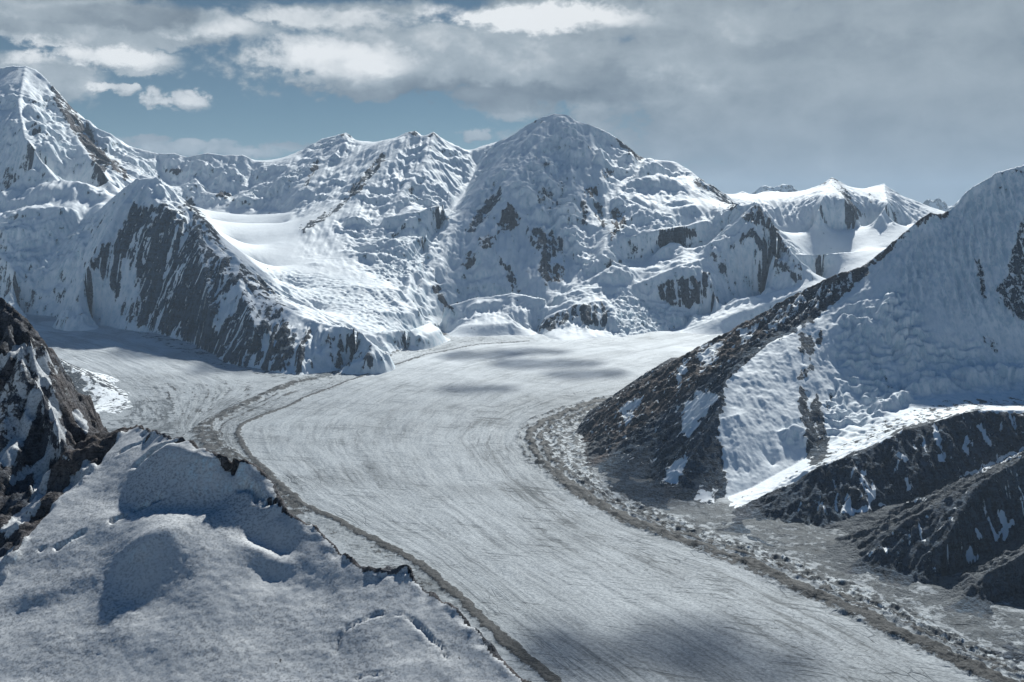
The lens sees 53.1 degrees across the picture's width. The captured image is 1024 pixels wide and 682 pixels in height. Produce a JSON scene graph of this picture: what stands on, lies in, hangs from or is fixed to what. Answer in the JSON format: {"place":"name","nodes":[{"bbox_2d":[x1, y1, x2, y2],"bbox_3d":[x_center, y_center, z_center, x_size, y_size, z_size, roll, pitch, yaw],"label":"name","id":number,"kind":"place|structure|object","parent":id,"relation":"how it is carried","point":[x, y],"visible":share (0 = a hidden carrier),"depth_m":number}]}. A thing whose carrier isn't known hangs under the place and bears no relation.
{"place":"outdoors","nodes":[
{"label":"outdoors","id":0,"kind":"place"},
{"bbox_2d":[0,66,219,317],"bbox_3d":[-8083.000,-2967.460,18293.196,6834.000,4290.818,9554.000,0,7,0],"label":"summit massif","id":1,"kind":"structure","parent":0,"point":[67,173],"depth_m":16236.21},
{"bbox_2d":[98,129,320,215],"bbox_3d":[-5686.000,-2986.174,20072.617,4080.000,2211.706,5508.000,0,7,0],"label":"snow ridge","id":2,"kind":"structure","parent":0,"point":[222,185],"depth_m":18882.76},
{"bbox_2d":[53,177,432,374],"bbox_3d":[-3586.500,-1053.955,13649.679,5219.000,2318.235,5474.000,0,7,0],"label":"rock mountain","id":3,"kind":"structure","parent":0,"point":[159,257],"depth_m":13138.36},
{"bbox_2d":[0,298,522,679],"bbox_3d":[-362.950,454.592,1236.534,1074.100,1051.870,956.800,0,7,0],"label":"black peak","id":4,"kind":"structure","parent":0,"point":[58,440],"depth_m":1149.02},
{"bbox_2d":[0,425,531,681],"bbox_3d":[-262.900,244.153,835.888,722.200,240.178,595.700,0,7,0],"label":"snow dome","id":5,"kind":"structure","parent":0,"point":[144,555],"depth_m":900.66},
{"bbox_2d":[216,131,495,283],"bbox_3d":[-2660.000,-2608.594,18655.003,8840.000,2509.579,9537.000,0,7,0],"label":"twin peak","id":6,"kind":"structure","parent":0,"point":[341,208],"depth_m":17137.06},
{"bbox_2d":[0,0,1023,205],"label":"sky","id":7,"kind":"structure","parent":0,"point":[923,100]},
{"bbox_2d":[25,314,1023,681],"bbox_3d":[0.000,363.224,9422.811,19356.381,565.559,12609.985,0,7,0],"label":"glacier","id":8,"kind":"object","parent":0,"point":[425,460],"visible":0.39,"depth_m":6323.27},
{"bbox_2d":[58,357,132,414],"bbox_3d":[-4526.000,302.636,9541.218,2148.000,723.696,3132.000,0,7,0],"label":"snow patch","id":9,"kind":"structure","parent":8,"relation":"on","point":[104,393],"depth_m":10105.90},
{"bbox_2d":[188,333,1023,681],"bbox_3d":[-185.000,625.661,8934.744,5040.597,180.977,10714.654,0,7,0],"label":"moraine","id":10,"kind":"structure","parent":8,"relation":"on","point":[960,657],"depth_m":5503.40},
{"bbox_2d":[335,114,780,346],"bbox_3d":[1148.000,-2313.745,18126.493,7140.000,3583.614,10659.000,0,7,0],"label":"great peak","id":11,"kind":"structure","parent":0,"point":[553,210],"depth_m":16256.40},
{"bbox_2d":[484,294,681,340],"bbox_3d":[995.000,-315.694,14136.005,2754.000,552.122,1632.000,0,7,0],"label":"rock knoll","id":12,"kind":"structure","parent":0,"point":[600,316],"depth_m":14341.22},
{"bbox_2d":[674,200,847,334],"bbox_3d":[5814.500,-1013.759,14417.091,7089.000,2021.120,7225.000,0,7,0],"label":"rock spur","id":13,"kind":"structure","parent":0,"point":[772,268],"depth_m":15323.10},
{"bbox_2d":[751,184,797,193],"bbox_3d":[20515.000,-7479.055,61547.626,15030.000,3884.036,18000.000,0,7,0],"label":"blue range","id":14,"kind":"structure","parent":0,"point":[785,188],"depth_m":61217.56},
{"bbox_2d":[540,404,1023,676],"bbox_3d":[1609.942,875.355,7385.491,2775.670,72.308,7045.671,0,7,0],"label":"rubble ice","id":15,"kind":"structure","parent":0,"point":[564,445],"depth_m":5458.79},
{"bbox_2d":[575,165,1023,509],"bbox_3d":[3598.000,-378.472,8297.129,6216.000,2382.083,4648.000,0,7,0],"label":"shaded mountain","id":16,"kind":"structure","parent":0,"point":[921,317],"depth_m":7721.85},
{"bbox_2d":[724,177,944,276],"bbox_3d":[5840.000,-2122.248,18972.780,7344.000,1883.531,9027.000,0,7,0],"label":"ridge","id":17,"kind":"structure","parent":0,"point":[834,226],"depth_m":18589.01},
{"bbox_2d":[715,402,1023,550],"bbox_3d":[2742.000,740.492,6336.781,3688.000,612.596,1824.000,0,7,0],"label":"dark ridge","id":18,"kind":"structure","parent":0,"point":[872,481],"depth_m":6269.66},
{"bbox_2d":[768,452,1023,592],"bbox_3d":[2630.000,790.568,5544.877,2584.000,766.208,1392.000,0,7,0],"label":"ridge","id":19,"kind":"structure","parent":0,"point":[972,525],"depth_m":5293.05},
{"bbox_2d":[923,198,951,211],"bbox_3d":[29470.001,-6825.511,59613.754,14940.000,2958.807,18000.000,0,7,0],"label":"blue peak","id":20,"kind":"structure","parent":0,"point":[938,203],"depth_m":59332.54},
{"bbox_2d":[891,538,1023,620],"bbox_3d":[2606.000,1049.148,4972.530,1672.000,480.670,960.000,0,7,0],"label":"ridge","id":21,"kind":"structure","parent":0,"point":[983,589],"depth_m":4854.13},
{"bbox_2d":[990,616,1023,664],"bbox_3d":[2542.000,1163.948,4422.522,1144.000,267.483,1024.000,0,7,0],"label":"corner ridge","id":22,"kind":"structure","parent":0,"point":[1010,654],"depth_m":4236.94}
]}

